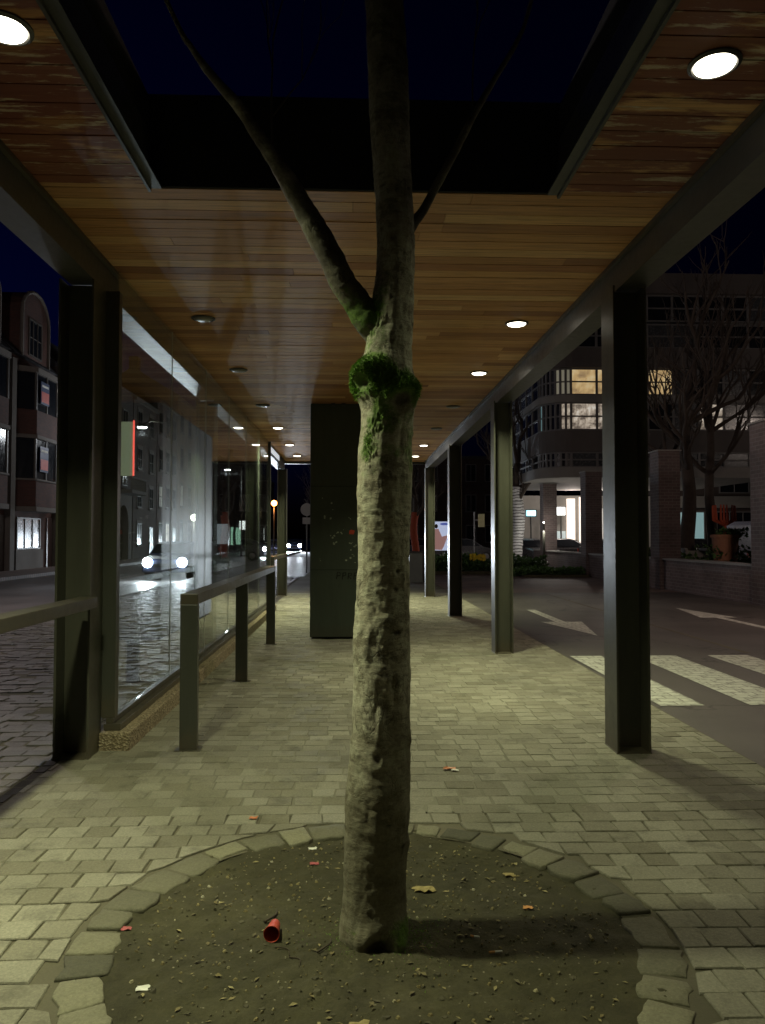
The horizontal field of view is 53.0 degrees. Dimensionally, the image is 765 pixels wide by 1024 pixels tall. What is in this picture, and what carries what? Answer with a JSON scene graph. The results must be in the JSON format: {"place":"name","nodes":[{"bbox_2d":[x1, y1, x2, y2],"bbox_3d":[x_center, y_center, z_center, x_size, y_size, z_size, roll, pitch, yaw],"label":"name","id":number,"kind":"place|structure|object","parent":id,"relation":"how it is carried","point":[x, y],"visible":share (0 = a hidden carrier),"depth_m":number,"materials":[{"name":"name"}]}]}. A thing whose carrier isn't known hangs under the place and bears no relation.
{"place":"outdoors","nodes":[
{"label":"outdoors","id":0,"kind":"place"},
{"bbox_2d":[0,576,299,794],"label":"pavement","id":1,"kind":"structure","parent":0,"point":[19,761],"depth_m":9.14,"materials":[{"name":"grey stone"}]},
{"bbox_2d":[0,543,309,613],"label":"road","id":2,"kind":"structure","parent":0,"point":[19,594],"depth_m":26.95,"materials":[{"name":"grey asphalt"}]},
{"bbox_2d":[137,421,172,540],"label":"street lamp","id":3,"kind":"object","parent":2,"relation":"on","point":[143,426],"visible":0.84,"depth_m":41.69,"materials":[{"name":"metal"}]},
{"bbox_2d":[142,541,194,578],"bbox_3d":[-8.344,1.921,31.229,1.820,1.450,4.260,0,-2,-2],"label":"car","id":4,"kind":"object","parent":2,"relation":"on","point":[157,559],"visible":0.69,"depth_m":29.69,"materials":[{"name":"paint"}]},
{"bbox_2d":[217,523,227,558],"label":"poster case","id":5,"kind":"object","parent":2,"relation":"on","point":[222,533],"visible":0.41,"depth_m":54.51,"materials":[{"name":"white"}]},
{"bbox_2d":[287,539,303,550],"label":"car","id":6,"kind":"object","parent":2,"relation":"on","point":[295,543],"visible":0.89,"depth_m":90.28,"materials":[{"name":"paint"}]},
{"bbox_2d":[0,542,309,580],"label":"pavement","id":7,"kind":"structure","parent":0,"point":[22,574],"depth_m":33.55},
{"bbox_2d":[0,283,16,570],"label":"brick house","id":8,"kind":"structure","parent":7,"relation":"on","point":[8,385],"depth_m":34.03,"materials":[{"name":"brick"}]},
{"bbox_2d":[0,515,4,570],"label":"door","id":9,"kind":"structure","parent":8,"relation":"in","point":[2,517],"depth_m":33.82,"materials":[{"name":"paint"}]},
{"bbox_2d":[0,428,8,472],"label":"window","id":10,"kind":"structure","parent":8,"relation":"in","point":[4,434],"depth_m":32.60,"materials":[{"name":"white glass"}]},
{"bbox_2d":[0,354,9,397],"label":"window","id":11,"kind":"structure","parent":8,"relation":"in","point":[4,362],"depth_m":32.59,"materials":[{"name":"black glass"}]},
{"bbox_2d":[1,291,57,569],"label":"brick house","id":12,"kind":"structure","parent":7,"relation":"on","point":[25,328],"depth_m":36.24,"materials":[{"name":"brick"}]},
{"bbox_2d":[16,517,40,549],"bbox_3d":[-16.890,1.021,36.646,0.070,1.500,2.650,0,-2,-2],"label":"window","id":13,"kind":"structure","parent":12,"relation":"in","point":[28,530],"depth_m":36.65,"materials":[{"name":"white glass"}]},
{"bbox_2d":[28,317,42,361],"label":"window","id":14,"kind":"structure","parent":12,"relation":"in","point":[35,329],"depth_m":37.35,"materials":[{"name":"black glass"}]},
{"bbox_2d":[15,437,56,481],"bbox_3d":[-16.542,-2.445,36.975,0.739,1.850,3.530,0,-2,-2],"label":"window","id":15,"kind":"structure","parent":12,"relation":"in","point":[27,449],"depth_m":35.70,"materials":[{"name":"black glass"}]},
{"bbox_2d":[17,371,57,417],"bbox_3d":[-16.542,-5.588,37.080,0.739,1.720,3.530,0,-2,-2],"label":"window","id":16,"kind":"structure","parent":12,"relation":"in","point":[28,383],"depth_m":35.81,"materials":[{"name":"black glass"}]},
{"bbox_2d":[45,518,51,566],"bbox_3d":[-16.966,1.552,39.054,0.058,2.500,0.700,0,-2,-2],"label":"door","id":17,"kind":"structure","parent":12,"relation":"in","point":[48,546],"depth_m":38.94,"materials":[{"name":"paint"}]},
{"bbox_2d":[50,342,147,559],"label":"stone house","id":18,"kind":"structure","parent":7,"relation":"on","point":[131,486],"depth_m":52.72,"materials":[{"name":"grey stone"}]},
{"bbox_2d":[121,420,134,475],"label":"blade sign","id":19,"kind":"object","parent":18,"relation":"attached to","point":[127,446],"visible":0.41,"depth_m":51.01,"materials":[{"name":"green metal"}]},
{"bbox_2d":[131,392,159,558],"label":"row house","id":20,"kind":"structure","parent":7,"relation":"on","point":[144,518],"depth_m":57.06,"materials":[{"name":"brown brick"}]},
{"bbox_2d":[122,375,179,543],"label":"row house","id":21,"kind":"structure","parent":7,"relation":"on","point":[163,478],"depth_m":62.77,"materials":[{"name":"grey brick"}]},
{"bbox_2d":[122,356,195,540],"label":"row house","id":22,"kind":"structure","parent":7,"relation":"on","point":[186,422],"depth_m":69.66,"materials":[{"name":"brick"}]},
{"bbox_2d":[217,462,231,550],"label":"row house","id":23,"kind":"structure","parent":7,"relation":"on","point":[222,505],"depth_m":91.06,"materials":[{"name":"red brick"}]},
{"bbox_2d":[218,454,245,547],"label":"row house","id":24,"kind":"structure","parent":7,"relation":"on","point":[235,474],"depth_m":107.75,"materials":[{"name":"purple brick"}]},
{"bbox_2d":[222,477,244,549],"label":"bare tree","id":25,"kind":"object","parent":7,"relation":"on","point":[235,520],"visible":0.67,"depth_m":91.30,"materials":[{"name":"brown plant"}]},
{"bbox_2d":[229,479,243,548],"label":"row house","id":26,"kind":"structure","parent":7,"relation":"on","point":[237,490],"depth_m":101.50,"materials":[{"name":"brick"}]},
{"bbox_2d":[226,449,274,538],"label":"row house","id":27,"kind":"structure","parent":7,"relation":"on","point":[233,459],"depth_m":121.97,"materials":[{"name":"brown brick"}]},
{"bbox_2d":[217,557,309,576],"bbox_3d":[-5.577,2.998,44.745,3.940,0.001,30.000,0,-2,-2],"label":"pavement strip","id":28,"kind":"object","parent":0,"point":[296,566],"visible":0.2,"depth_m":36.28,"materials":[{"name":"grey concrete"}]},
{"bbox_2d":[300,503,309,572],"bbox_3d":[-3.240,1.106,32.866,0.540,3.020,0.092,0,-2,-2],"label":"traffic sign","id":29,"kind":"object","parent":28,"relation":"on","point":[305,509],"visible":0.84,"depth_m":32.85,"materials":[{"name":"grey metal"}]},
{"bbox_2d":[275,538,309,556],"bbox_3d":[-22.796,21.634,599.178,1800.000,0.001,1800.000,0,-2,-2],"label":"ground","id":30,"kind":"structure","parent":0,"point":[301,554],"depth_m":80.23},
{"bbox_2d":[119,549,309,597],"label":"kerb","id":31,"kind":"structure","parent":30,"relation":"on","point":[193,577],"depth_m":25.59,"materials":[{"name":"stone"}]},
{"bbox_2d":[410,456,490,547],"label":"apartment block","id":32,"kind":"structure","parent":30,"relation":"on","point":[476,484],"depth_m":92.53,"materials":[{"name":"brown brick"}]},
{"bbox_2d":[466,495,475,511],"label":"window","id":33,"kind":"structure","parent":32,"relation":"in","point":[470,499],"depth_m":92.55,"materials":[{"name":"glass"}]},
{"bbox_2d":[466,464,475,481],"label":"window","id":34,"kind":"structure","parent":32,"relation":"in","point":[470,468],"depth_m":92.67,"materials":[{"name":"glass"}]},
{"bbox_2d":[0,572,764,1023],"bbox_3d":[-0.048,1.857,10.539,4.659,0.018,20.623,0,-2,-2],"label":"shelter paving","id":35,"kind":"structure","parent":0,"point":[708,909],"depth_m":4.51,"materials":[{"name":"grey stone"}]},
{"bbox_2d":[0,597,97,633],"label":"leaning rail","id":36,"kind":"object","parent":35,"relation":"on","point":[19,619],"visible":1,"depth_m":4.34,"materials":[{"name":"metal"}]},
{"bbox_2d":[0,594,276,804],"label":"gutter","id":37,"kind":"object","parent":35,"relation":"on","point":[22,784],"visible":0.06,"depth_m":4.76,"materials":[{"name":"grey concrete"}]},
{"bbox_2d":[99,291,275,750],"bbox_3d":[-2.123,0.130,10.639,0.285,3.490,10.380,0,-2,-2],"label":"glass screen","id":38,"kind":"object","parent":35,"relation":"on","point":[131,724],"visible":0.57,"depth_m":5.57,"materials":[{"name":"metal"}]},
{"bbox_2d":[174,566,277,751],"bbox_3d":[-1.478,1.233,8.169,0.185,1.120,5.529,0,-2,-2],"label":"leaning rail","id":39,"kind":"object","parent":35,"relation":"on","point":[191,601],"visible":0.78,"depth_m":5.48,"materials":[{"name":"metal"}]},
{"bbox_2d":[310,403,360,638],"bbox_3d":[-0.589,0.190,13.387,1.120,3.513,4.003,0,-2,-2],"label":"steel cabinet","id":40,"kind":"object","parent":35,"relation":"on","point":[335,429],"visible":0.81,"depth_m":11.40,"materials":[{"name":"black metal"}]},
{"bbox_2d":[52,824,695,1023],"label":"tree pit border","id":41,"kind":"object","parent":35,"relation":"on","point":[78,996],"visible":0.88,"depth_m":2.98,"materials":[{"name":"stone"}]},
{"bbox_2d":[85,830,672,1023],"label":"tree pit soil","id":42,"kind":"object","parent":41,"relation":"in","point":[169,997],"visible":0.73,"depth_m":2.81,"materials":[{"name":"brown soil"}]},
{"bbox_2d":[263,919,279,942],"bbox_3d":[-0.421,1.597,2.943,0.062,0.062,0.087,0,-2,-2],"label":"plastic cup","id":43,"kind":"object","parent":42,"relation":"on","point":[271,933],"visible":1,"depth_m":2.93,"materials":[{"name":"red plastic"}]},
{"bbox_2d":[164,0,532,952],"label":"street tree","id":44,"kind":"object","parent":42,"relation":"on","point":[384,386],"visible":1,"depth_m":2.90,"materials":[{"name":"brown plant"}]},
{"bbox_2d":[126,840,627,1023],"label":"grit","id":45,"kind":"object","parent":42,"relation":"on","point":[318,992],"visible":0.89,"depth_m":2.82,"materials":[{"name":"brown gravel"}]},
{"bbox_2d":[298,917,458,992],"bbox_3d":[0.039,1.610,2.911,0.559,0.041,0.635,2,-3,-44],"label":"ground moss","id":46,"kind":"object","parent":42,"relation":"on","point":[407,943],"visible":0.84,"depth_m":2.88,"materials":[{"name":"green plant"}]},
{"bbox_2d":[0,0,764,760],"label":"shelter canopy","id":47,"kind":"object","parent":35,"relation":"on","point":[618,180],"visible":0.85,"depth_m":5.20,"materials":[{"name":"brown wood"}]},
{"bbox_2d":[409,551,424,582],"bbox_3d":[1.255,1.865,26.069,0.787,1.050,0.560,0,-2,-2],"label":"utility box","id":48,"kind":"object","parent":35,"relation":"on","point":[417,565],"visible":0.57,"depth_m":25.82,"materials":[{"name":"grey metal"}]},
{"bbox_2d":[0,0,764,537],"label":"sky","id":49,"kind":"structure","parent":0,"point":[230,35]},
{"bbox_2d":[435,574,676,592],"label":"square paving","id":50,"kind":"structure","parent":0,"point":[481,583],"depth_m":24.79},
{"bbox_2d":[410,465,445,550],"bbox_3d":[1.491,-0.866,40.305,3.491,7.474,2.994,-1,-2,29],"label":"bare tree","id":51,"kind":"object","parent":50,"relation":"on","point":[413,531],"visible":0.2,"depth_m":39.95,"materials":[{"name":"brown plant"}]},
{"bbox_2d":[435,520,447,553],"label":"poster case","id":52,"kind":"object","parent":50,"relation":"on","point":[441,535],"visible":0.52,"depth_m":41.12,"materials":[{"name":"paper"}]},
{"bbox_2d":[435,538,490,559],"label":"parked car","id":53,"kind":"object","parent":50,"relation":"on","point":[467,545],"visible":0.15,"depth_m":48.34,"materials":[{"name":"paint"}]},
{"bbox_2d":[435,568,490,574],"bbox_3d":[3.744,2.567,33.049,6.200,0.170,3.100,0,-2,-2],"label":"planting bed","id":54,"kind":"object","parent":50,"relation":"on","point":[471,572],"visible":0.06,"depth_m":31.50,"materials":[{"name":"soil"}]},
{"bbox_2d":[435,552,548,570],"bbox_3d":[3.749,2.167,33.057,6.452,0.997,3.250,0,-2,-2],"label":"shrub bed","id":55,"kind":"object","parent":54,"relation":"on","point":[441,562],"visible":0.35,"depth_m":31.95,"materials":[{"name":"green plant"}]},
{"bbox_2d":[473,512,484,552],"bbox_3d":[4.801,1.386,38.185,0.554,2.773,0.070,0,-2,-2],"label":"sign post","id":56,"kind":"object","parent":50,"relation":"on","point":[481,520],"visible":0.83,"depth_m":38.20,"materials":[{"name":"metal"}]},
{"bbox_2d":[474,394,533,556],"bbox_3d":[6.755,-2.139,37.673,5.108,9.861,3.499,-2,-3,43],"label":"bare tree","id":57,"kind":"object","parent":50,"relation":"on","point":[519,491],"visible":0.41,"depth_m":36.83,"materials":[{"name":"grey plant"}]},
{"bbox_2d":[522,538,559,558],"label":"parked car","id":58,"kind":"object","parent":50,"relation":"on","point":[529,545],"visible":0.12,"depth_m":41.63,"materials":[{"name":"paint"}]},
{"bbox_2d":[539,483,557,555],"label":"brick pillar","id":59,"kind":"structure","parent":50,"relation":"on","point":[548,504],"depth_m":36.32,"materials":[{"name":"brick"}]},
{"bbox_2d":[518,573,589,576],"bbox_3d":[6.599,2.498,30.356,2.500,0.130,2.300,0,-2,-2],"label":"planting bed","id":60,"kind":"object","parent":50,"relation":"on","point":[561,575],"visible":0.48,"depth_m":29.23,"materials":[{"name":"soil"}]},
{"bbox_2d":[513,565,586,575],"bbox_3d":[6.390,2.314,30.411,2.916,0.504,2.442,0,-2,-2],"label":"ground cover","id":61,"kind":"object","parent":60,"relation":"on","point":[531,570],"visible":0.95,"depth_m":29.59,"materials":[{"name":"green plant"}]},
{"bbox_2d":[557,538,580,551],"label":"parked car","id":62,"kind":"object","parent":50,"relation":"on","point":[566,544],"visible":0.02,"depth_m":43.56,"materials":[{"name":"paint"}]},
{"bbox_2d":[579,471,602,574],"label":"brick pillar","id":63,"kind":"structure","parent":50,"relation":"on","point":[591,506],"depth_m":29.73,"materials":[{"name":"brick"}]},
{"bbox_2d":[512,273,764,546],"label":"office building","id":64,"kind":"structure","parent":50,"relation":"on","point":[560,405],"depth_m":33.77,"materials":[{"name":"concrete"}]},
{"bbox_2d":[532,407,537,435],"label":"window","id":65,"kind":"structure","parent":64,"relation":"in","point":[534,412],"depth_m":35.34,"materials":[{"name":"black glass"}]},
{"bbox_2d":[555,403,560,430],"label":"window","id":66,"kind":"structure","parent":64,"relation":"in","point":[557,405],"depth_m":33.67,"materials":[{"name":"black glass"}]},
{"bbox_2d":[560,368,565,394],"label":"window","id":67,"kind":"structure","parent":64,"relation":"in","point":[562,370],"depth_m":33.63,"materials":[{"name":"white glass"}]},
{"bbox_2d":[571,402,596,429],"bbox_3d":[8.806,-4.184,33.582,1.140,1.220,0.090,0,-2,-2],"label":"window","id":68,"kind":"structure","parent":64,"relation":"in","point":[583,414],"depth_m":33.58,"materials":[{"name":"white glass"}]},
{"bbox_2d":[571,368,596,394],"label":"window","id":69,"kind":"structure","parent":64,"relation":"in","point":[583,380],"depth_m":33.63,"materials":[{"name":"yellow glass"}]},
{"bbox_2d":[572,452,597,466],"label":"window","id":70,"kind":"structure","parent":64,"relation":"in","point":[579,459],"depth_m":33.51,"materials":[{"name":"black glass"}]},
{"bbox_2d":[578,331,595,346],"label":"window","id":71,"kind":"structure","parent":64,"relation":"in","point":[590,341],"depth_m":33.70,"materials":[{"name":"black glass"}]},
{"bbox_2d":[647,295,671,321],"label":"window","id":72,"kind":"structure","parent":64,"relation":"in","point":[656,311],"depth_m":33.87,"materials":[{"name":"black glass"}]},
{"bbox_2d":[647,324,672,347],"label":"window","id":73,"kind":"structure","parent":64,"relation":"in","point":[654,330],"depth_m":33.83,"materials":[{"name":"black glass"}]},
{"bbox_2d":[648,369,672,394],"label":"window","id":74,"kind":"structure","parent":64,"relation":"in","point":[660,371],"depth_m":33.77,"materials":[{"name":"yellow glass"}]},
{"bbox_2d":[648,403,673,430],"bbox_3d":[12.199,-4.179,33.711,1.130,1.220,0.090,0,-2,-2],"label":"window","id":75,"kind":"structure","parent":64,"relation":"in","point":[651,426],"depth_m":33.69,"materials":[{"name":"black glass"}]},
{"bbox_2d":[672,324,697,347],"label":"window","id":76,"kind":"structure","parent":64,"relation":"in","point":[677,338],"depth_m":33.87,"materials":[{"name":"black glass"}]},
{"bbox_2d":[672,295,697,322],"bbox_3d":[13.328,-8.970,33.913,1.130,1.190,0.090,0,-2,-2],"label":"window","id":77,"kind":"structure","parent":64,"relation":"in","point":[681,307],"depth_m":33.91,"materials":[{"name":"black glass"}]},
{"bbox_2d":[673,403,698,430],"bbox_3d":[13.328,-4.178,33.754,1.130,1.220,0.090,0,-2,-2],"label":"window","id":78,"kind":"structure","parent":64,"relation":"in","point":[676,420],"depth_m":33.74,"materials":[{"name":"black glass"}]},
{"bbox_2d":[697,295,722,322],"bbox_3d":[14.457,-8.969,33.956,1.130,1.190,0.090,0,-2,-2],"label":"window","id":79,"kind":"structure","parent":64,"relation":"in","point":[711,308],"depth_m":33.96,"materials":[{"name":"black glass"}]},
{"bbox_2d":[699,403,723,430],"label":"window","id":80,"kind":"structure","parent":64,"relation":"in","point":[720,418],"depth_m":33.79,"materials":[{"name":"white glass"}]},
{"bbox_2d":[699,452,724,466],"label":"window","id":81,"kind":"structure","parent":64,"relation":"in","point":[702,455],"depth_m":33.72,"materials":[{"name":"black glass"}]},
{"bbox_2d":[722,296,747,322],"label":"window","id":82,"kind":"structure","parent":64,"relation":"in","point":[740,300],"depth_m":34.01,"materials":[{"name":"black glass"}]},
{"bbox_2d":[724,325,747,348],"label":"window","id":83,"kind":"structure","parent":64,"relation":"in","point":[738,327],"depth_m":33.97,"materials":[{"name":"black glass"}]},
{"bbox_2d":[724,403,748,430],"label":"window","id":84,"kind":"structure","parent":64,"relation":"in","point":[729,410],"depth_m":33.83,"materials":[{"name":"grey glass"}]},
{"bbox_2d":[724,369,748,395],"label":"window","id":85,"kind":"structure","parent":64,"relation":"in","point":[737,386],"depth_m":33.88,"materials":[{"name":"grey glass"}]},
{"bbox_2d":[725,452,749,467],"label":"window","id":86,"kind":"structure","parent":64,"relation":"in","point":[735,459],"depth_m":33.78,"materials":[{"name":"grey glass"}]},
{"bbox_2d":[747,296,764,322],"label":"window","id":87,"kind":"structure","parent":64,"relation":"in","point":[754,309],"depth_m":34.04,"materials":[{"name":"black glass"}]},
{"bbox_2d":[748,325,764,348],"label":"window","id":88,"kind":"structure","parent":64,"relation":"in","point":[752,344],"depth_m":33.99,"materials":[{"name":"black glass"}]},
{"bbox_2d":[749,403,764,422],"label":"window","id":89,"kind":"structure","parent":64,"relation":"in","point":[759,412],"depth_m":33.88,"materials":[{"name":"grey glass"}]},
{"bbox_2d":[749,370,764,395],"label":"window","id":90,"kind":"structure","parent":64,"relation":"in","point":[754,387],"depth_m":33.92,"materials":[{"name":"black glass"}]},
{"bbox_2d":[533,549,751,603],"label":"brick wall","id":91,"kind":"structure","parent":50,"relation":"on","point":[728,580],"depth_m":20.37,"materials":[{"name":"brick"}]},
{"bbox_2d":[648,450,681,588],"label":"brick pillar","id":92,"kind":"structure","parent":50,"relation":"on","point":[665,522],"depth_m":22.62,"materials":[{"name":"brick"}]},
{"bbox_2d":[602,323,764,538],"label":"apartment block","id":93,"kind":"structure","parent":50,"relation":"on","point":[737,496],"depth_m":46.78,"materials":[{"name":"stone"}]},
{"bbox_2d":[680,511,704,538],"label":"window","id":94,"kind":"structure","parent":93,"relation":"in","point":[700,515],"depth_m":46.74,"materials":[{"name":"blue glass"}]},
{"bbox_2d":[717,511,750,534],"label":"window","id":95,"kind":"structure","parent":93,"relation":"in","point":[741,515],"depth_m":46.85,"materials":[{"name":"black glass"}]},
{"bbox_2d":[719,482,749,492],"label":"window","id":96,"kind":"structure","parent":93,"relation":"in","point":[742,487],"depth_m":46.92,"materials":[{"name":"black glass"}]},
{"bbox_2d":[681,548,708,558],"bbox_3d":[9.518,1.703,23.485,0.760,1.200,0.500,0,-2,-2],"label":"flower trough","id":97,"kind":"object","parent":50,"relation":"on","point":[701,552],"visible":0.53,"depth_m":23.26,"materials":[{"name":"concrete"}]},
{"bbox_2d":[647,221,764,550],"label":"bare tree","id":98,"kind":"object","parent":50,"relation":"on","point":[688,417],"visible":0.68,"depth_m":24.20,"materials":[{"name":"brown plant"}]},
{"bbox_2d":[647,250,764,558],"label":"bare tree","id":99,"kind":"object","parent":50,"relation":"on","point":[710,468],"visible":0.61,"depth_m":26.27,"materials":[{"name":"brown plant"}]},
{"bbox_2d":[462,592,764,767],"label":"side road","id":100,"kind":"structure","parent":0,"point":[734,724],"depth_m":11.40,"materials":[{"name":"grey asphalt"}]},
{"bbox_2d":[528,610,595,634],"bbox_3d":[3.200,1.974,13.949,0.740,0.001,4.250,0,-2,-2],"label":"painted arrow","id":101,"kind":"object","parent":100,"relation":"on","point":[580,626],"visible":1,"depth_m":13.34,"materials":[{"name":"white paint"}]},
{"bbox_2d":[571,655,764,705],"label":"crosswalk stripes","id":102,"kind":"object","parent":100,"relation":"on","point":[737,689],"visible":0.82,"depth_m":8.28,"materials":[{"name":"white paint"}]},
{"bbox_2d":[677,608,764,627],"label":"painted arrow","id":103,"kind":"object","parent":100,"relation":"on","point":[704,614],"visible":1,"depth_m":14.69,"materials":[{"name":"white paint"}]},
{"bbox_2d":[727,521,750,559],"bbox_3d":[16.744,1.480,31.633,4.910,2.150,1.980,0,-2,-12],"label":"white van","id":104,"kind":"object","parent":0,"point":[745,541],"visible":0.05,"depth_m":30.68,"materials":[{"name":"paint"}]},
{"label":"square paving","id":105,"kind":"structure","parent":0,"visible":0},
{"bbox_2d":[649,543,750,562],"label":"planter shrubs","id":106,"kind":"object","parent":105,"relation":"on","point":[742,556],"visible":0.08,"depth_m":20.99,"materials":[{"name":"green plant"}]},
{"bbox_2d":[710,505,740,561],"bbox_3d":[9.304,0.995,20.847,0.760,2.401,0.760,0,-2,-2],"label":"potted plant","id":107,"kind":"object","parent":105,"relation":"on","point":[725,543],"visible":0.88,"depth_m":20.67,"materials":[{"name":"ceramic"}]},
{"bbox_2d":[715,526,748,540],"bbox_3d":[9.506,0.579,20.913,0.823,0.400,0.885,0,-2,-2],"label":"pot foliage","id":108,"kind":"object","parent":107,"relation":"in","point":[732,531],"visible":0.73,"depth_m":20.70,"materials":[{"name":"green plant"}]},
{"bbox_2d":[747,419,764,606],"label":"brick pillar","id":109,"kind":"structure","parent":105,"relation":"on","point":[757,460],"depth_m":17.07,"materials":[{"name":"brick"}]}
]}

